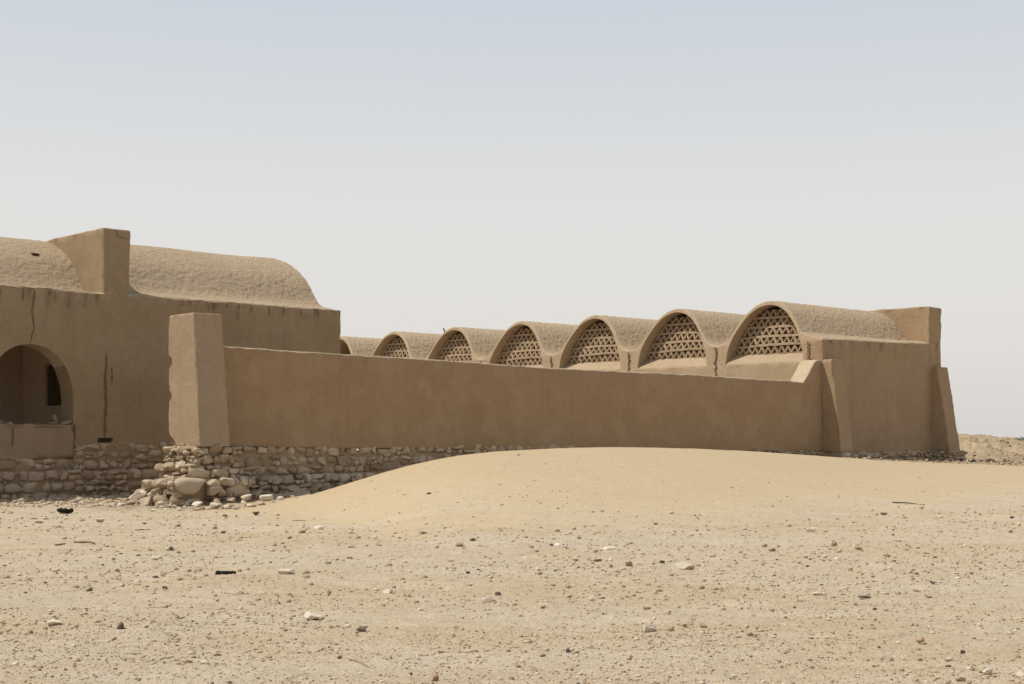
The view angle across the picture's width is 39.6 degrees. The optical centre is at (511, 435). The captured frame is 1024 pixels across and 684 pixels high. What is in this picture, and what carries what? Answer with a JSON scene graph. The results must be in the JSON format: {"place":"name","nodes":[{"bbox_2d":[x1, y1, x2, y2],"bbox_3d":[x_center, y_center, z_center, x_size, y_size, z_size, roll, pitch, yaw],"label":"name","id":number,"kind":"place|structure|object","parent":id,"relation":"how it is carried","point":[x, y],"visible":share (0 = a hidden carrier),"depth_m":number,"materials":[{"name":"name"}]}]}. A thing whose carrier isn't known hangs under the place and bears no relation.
{"place":"outdoors","nodes":[
{"label":"outdoors","id":0,"kind":"place"},
{"bbox_2d":[0,434,1023,683],"bbox_3d":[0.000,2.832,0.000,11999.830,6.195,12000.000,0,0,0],"label":"ground","id":1,"kind":"structure","parent":0,"point":[624,484],"depth_m":16.61,"materials":[{"name":"beige sand"}]},
{"bbox_2d":[47,619,62,624],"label":"stone","id":2,"kind":"object","parent":1,"relation":"on","point":[53,622],"visible":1,"depth_m":11.99,"materials":[{"name":"stone"}]},
{"bbox_2d":[57,508,73,513],"bbox_3d":[-9.030,1.510,28.731,0.354,0.124,0.185,0,0,0],"label":"scrap","id":3,"kind":"object","parent":1,"relation":"on","point":[64,510],"visible":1,"depth_m":28.69,"materials":[{"name":"black"}]},
{"bbox_2d":[74,541,94,543],"bbox_3d":[-6.316,1.573,21.027,0.348,0.043,0.034,0,0,16],"label":"stick","id":4,"kind":"object","parent":1,"relation":"on","point":[84,542],"visible":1,"depth_m":21.02,"materials":[{"name":"brown wood"}]},
{"bbox_2d":[95,518,103,521],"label":"stone","id":5,"kind":"object","parent":1,"relation":"on","point":[99,519],"visible":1,"depth_m":26.14,"materials":[{"name":"stone"}]},
{"bbox_2d":[117,623,123,628],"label":"stone","id":6,"kind":"object","parent":1,"relation":"on","point":[120,626],"visible":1,"depth_m":11.65,"materials":[{"name":"brown stone"}]},
{"bbox_2d":[126,501,135,504],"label":"stone","id":7,"kind":"object","parent":1,"relation":"on","point":[131,502],"visible":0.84,"depth_m":31.41,"materials":[{"name":"stone"}]},
{"bbox_2d":[129,493,141,498],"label":"stone","id":8,"kind":"object","parent":1,"relation":"on","point":[132,496],"visible":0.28,"depth_m":32.32,"materials":[{"name":"stone"}]},
{"bbox_2d":[134,488,146,493],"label":"stone","id":9,"kind":"object","parent":1,"relation":"on","point":[137,490],"visible":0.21,"depth_m":33.97,"materials":[{"name":"stone"}]},
{"bbox_2d":[133,494,147,499],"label":"stone","id":10,"kind":"object","parent":1,"relation":"on","point":[138,497],"visible":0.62,"depth_m":32.02,"materials":[{"name":"stone"}]},
{"bbox_2d":[138,495,154,505],"bbox_3d":[-8.193,1.451,31.863,0.359,0.232,0.330,0,0,0],"label":"stone","id":11,"kind":"object","parent":1,"relation":"on","point":[147,501],"visible":0.93,"depth_m":31.80,"materials":[{"name":"stone"}]},
{"bbox_2d":[151,555,161,559],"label":"stone","id":12,"kind":"object","parent":1,"relation":"on","point":[157,557],"visible":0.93,"depth_m":18.26,"materials":[{"name":"stone"}]},
{"bbox_2d":[152,495,169,503],"bbox_3d":[-7.839,1.455,31.873,0.374,0.261,0.340,0,0,20],"label":"stone","id":13,"kind":"object","parent":1,"relation":"on","point":[156,498],"visible":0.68,"depth_m":31.76,"materials":[{"name":"stone"}]},
{"bbox_2d":[0,228,340,499],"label":"mud brick building","id":14,"kind":"structure","parent":1,"relation":"on","point":[84,327],"depth_m":37.51,"materials":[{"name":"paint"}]},
{"bbox_2d":[53,414,58,424],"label":"stone","id":15,"kind":"object","parent":14,"relation":"on","point":[55,419],"visible":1,"depth_m":36.32,"materials":[{"name":"brown stone"}]},
{"bbox_2d":[59,420,71,424],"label":"stone","id":16,"kind":"object","parent":14,"relation":"on","point":[65,422],"visible":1,"depth_m":36.31,"materials":[{"name":"stone"}]},
{"bbox_2d":[169,498,183,506],"bbox_3d":[-7.471,1.487,31.676,0.322,0.218,0.265,0,0,-12],"label":"stone","id":17,"kind":"object","parent":1,"relation":"on","point":[177,502],"visible":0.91,"depth_m":31.60,"materials":[{"name":"stone"}]},
{"bbox_2d":[191,501,202,505],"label":"stone","id":18,"kind":"object","parent":1,"relation":"on","point":[196,503],"visible":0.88,"depth_m":31.61,"materials":[{"name":"stone"}]},
{"bbox_2d":[141,312,254,505],"bbox_3d":[-7.349,-0.460,32.764,2.148,4.752,1.954,0,0,-44],"label":"gatepost","id":19,"kind":"object","parent":1,"relation":"on","point":[193,468],"visible":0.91,"depth_m":32.69,"materials":[{"name":"paint"}]},
{"bbox_2d":[209,502,221,508],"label":"stone","id":20,"kind":"object","parent":1,"relation":"on","point":[213,505],"visible":0.97,"depth_m":30.81,"materials":[{"name":"stone"}]},
{"bbox_2d":[212,498,220,503],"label":"stone","id":21,"kind":"object","parent":1,"relation":"on","point":[215,500],"visible":0.65,"depth_m":31.90,"materials":[{"name":"stone"}]},
{"bbox_2d":[215,570,235,574],"bbox_3d":[-3.296,1.574,16.368,0.239,0.057,0.117,0,0,0],"label":"scrap","id":22,"kind":"object","parent":1,"relation":"on","point":[223,572],"visible":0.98,"depth_m":16.34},
{"bbox_2d":[226,497,234,502],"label":"stone","id":23,"kind":"object","parent":1,"relation":"on","point":[230,500],"visible":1,"depth_m":32.17,"materials":[{"name":"stone"}]},
{"bbox_2d":[240,494,251,501],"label":"stone","id":24,"kind":"object","parent":1,"relation":"on","point":[246,497],"visible":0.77,"depth_m":32.38,"materials":[{"name":"stone"}]},
{"bbox_2d":[251,489,262,498],"bbox_3d":[-5.946,1.357,32.969,0.301,0.247,0.250,0,0,24],"label":"stone","id":25,"kind":"object","parent":1,"relation":"on","point":[258,492],"visible":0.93,"depth_m":32.88,"materials":[{"name":"stone"}]},
{"bbox_2d":[260,494,272,500],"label":"stone","id":26,"kind":"object","parent":1,"relation":"on","point":[266,497],"visible":0.98,"depth_m":32.51,"materials":[{"name":"stone"}]},
{"bbox_2d":[277,569,294,574],"bbox_3d":[-2.566,1.555,16.209,0.201,0.083,0.140,0,0,15],"label":"stone","id":27,"kind":"object","parent":1,"relation":"on","point":[286,571],"visible":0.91,"depth_m":16.16,"materials":[{"name":"stone"}]},
{"bbox_2d":[303,611,323,619],"bbox_3d":[-1.727,1.562,12.325,0.185,0.068,0.143,0,0,0],"label":"stone","id":28,"kind":"object","parent":1,"relation":"on","point":[309,615],"visible":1,"depth_m":12.31,"materials":[{"name":"stone"}]},
{"bbox_2d":[313,526,323,529],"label":"stone","id":29,"kind":"object","parent":1,"relation":"on","point":[319,527],"visible":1,"depth_m":24.04,"materials":[{"name":"stone"}]},
{"bbox_2d":[356,626,367,631],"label":"stone","id":30,"kind":"object","parent":1,"relation":"on","point":[362,629],"visible":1,"depth_m":11.62,"materials":[{"name":"grey stone"}]},
{"bbox_2d":[383,588,392,592],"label":"stone","id":31,"kind":"object","parent":1,"relation":"on","point":[390,590],"visible":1,"depth_m":14.48,"materials":[{"name":"stone"}]},
{"bbox_2d":[431,670,438,680],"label":"stone","id":32,"kind":"object","parent":1,"relation":"on","point":[435,677],"visible":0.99,"depth_m":9.22,"materials":[{"name":"beige stone"}]},
{"bbox_2d":[438,650,477,652],"bbox_3d":[-0.402,1.595,10.514,0.299,0.031,0.013,0,0,10],"label":"stick","id":33,"kind":"object","parent":1,"relation":"on","point":[457,652],"visible":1,"depth_m":10.51,"materials":[{"name":"brown wood"}]},
{"bbox_2d":[455,542,462,545],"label":"stone","id":34,"kind":"object","parent":1,"relation":"on","point":[458,543],"visible":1,"depth_m":20.04,"materials":[{"name":"beige stone"}]},
{"bbox_2d":[482,597,491,602],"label":"stone","id":35,"kind":"object","parent":1,"relation":"on","point":[486,599],"visible":0.9,"depth_m":13.73,"materials":[{"name":"stone"}]},
{"bbox_2d":[0,434,1023,683],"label":"pebbles","id":36,"kind":"object","parent":1,"relation":"on","point":[178,524],"visible":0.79,"depth_m":13.20,"materials":[{"name":"beige stone"}]},
{"bbox_2d":[224,346,824,494],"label":"enclosure wall","id":37,"kind":"structure","parent":1,"relation":"on","point":[331,412],"depth_m":38.76,"materials":[{"name":"paint"}]},
{"bbox_2d":[602,546,615,549],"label":"stone","id":38,"kind":"object","parent":1,"relation":"on","point":[608,547],"visible":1,"depth_m":19.67,"materials":[{"name":"stone"}]},
{"bbox_2d":[625,561,632,565],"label":"stone","id":39,"kind":"object","parent":1,"relation":"on","point":[628,563],"visible":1,"depth_m":17.42,"materials":[{"name":"beige stone"}]},
{"bbox_2d":[643,623,656,632],"bbox_3d":[1.115,1.548,11.498,0.116,0.082,0.086,0,0,0],"label":"stone","id":40,"kind":"object","parent":1,"relation":"on","point":[647,627],"visible":1,"depth_m":11.47,"materials":[{"name":"stone"}]},
{"bbox_2d":[340,301,966,461],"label":"vaulted hall","id":41,"kind":"structure","parent":1,"relation":"on","point":[886,393],"depth_m":55.23,"materials":[{"name":"brick"}]},
{"bbox_2d":[675,561,694,569],"bbox_3d":[2.065,1.562,17.047,0.216,0.114,0.165,0,0,43],"label":"stone","id":42,"kind":"object","parent":1,"relation":"on","point":[684,565],"visible":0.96,"depth_m":17.01,"materials":[{"name":"stone"}]},
{"bbox_2d":[805,527,817,531],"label":"stone","id":43,"kind":"object","parent":1,"relation":"on","point":[812,529],"visible":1,"depth_m":23.43,"materials":[{"name":"stone"}]},
{"bbox_2d":[858,595,870,598],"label":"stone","id":44,"kind":"object","parent":1,"relation":"on","point":[862,596],"visible":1,"depth_m":14.01,"materials":[{"name":"beige stone"}]},
{"bbox_2d":[892,502,924,504],"bbox_3d":[8.596,1.460,30.830,0.692,0.070,0.030,0,0,12],"label":"stick","id":45,"kind":"object","parent":1,"relation":"on","point":[907,502],"visible":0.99,"depth_m":30.83,"materials":[{"name":"brown wood"}]},
{"bbox_2d":[915,636,924,642],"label":"stone","id":46,"kind":"object","parent":1,"relation":"on","point":[920,639],"visible":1,"depth_m":10.75,"materials":[{"name":"beige stone"}]},
{"bbox_2d":[955,676,965,680],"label":"stone","id":47,"kind":"object","parent":1,"relation":"on","point":[959,678],"visible":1,"depth_m":9.31,"materials":[{"name":"beige stone"}]},
{"bbox_2d":[982,668,992,673],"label":"stone","id":48,"kind":"object","parent":1,"relation":"on","point":[987,671],"visible":1,"depth_m":9.54,"materials":[{"name":"stone"}]},
{"bbox_2d":[1015,671,1023,676],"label":"stone","id":49,"kind":"object","parent":1,"relation":"on","point":[1019,673],"visible":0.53,"depth_m":9.40,"materials":[{"name":"stone"}]},
{"bbox_2d":[0,0,1023,436],"label":"sky","id":50,"kind":"structure","parent":0,"point":[424,166],"materials":[{"name":"white"}]},
{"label":"stone","id":51,"kind":"object","parent":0,"visible":0},
{"bbox_2d":[156,487,162,494],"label":"stone","id":52,"kind":"object","parent":51,"relation":"on","point":[159,490],"visible":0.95,"depth_m":32.06,"materials":[{"name":"stone"}]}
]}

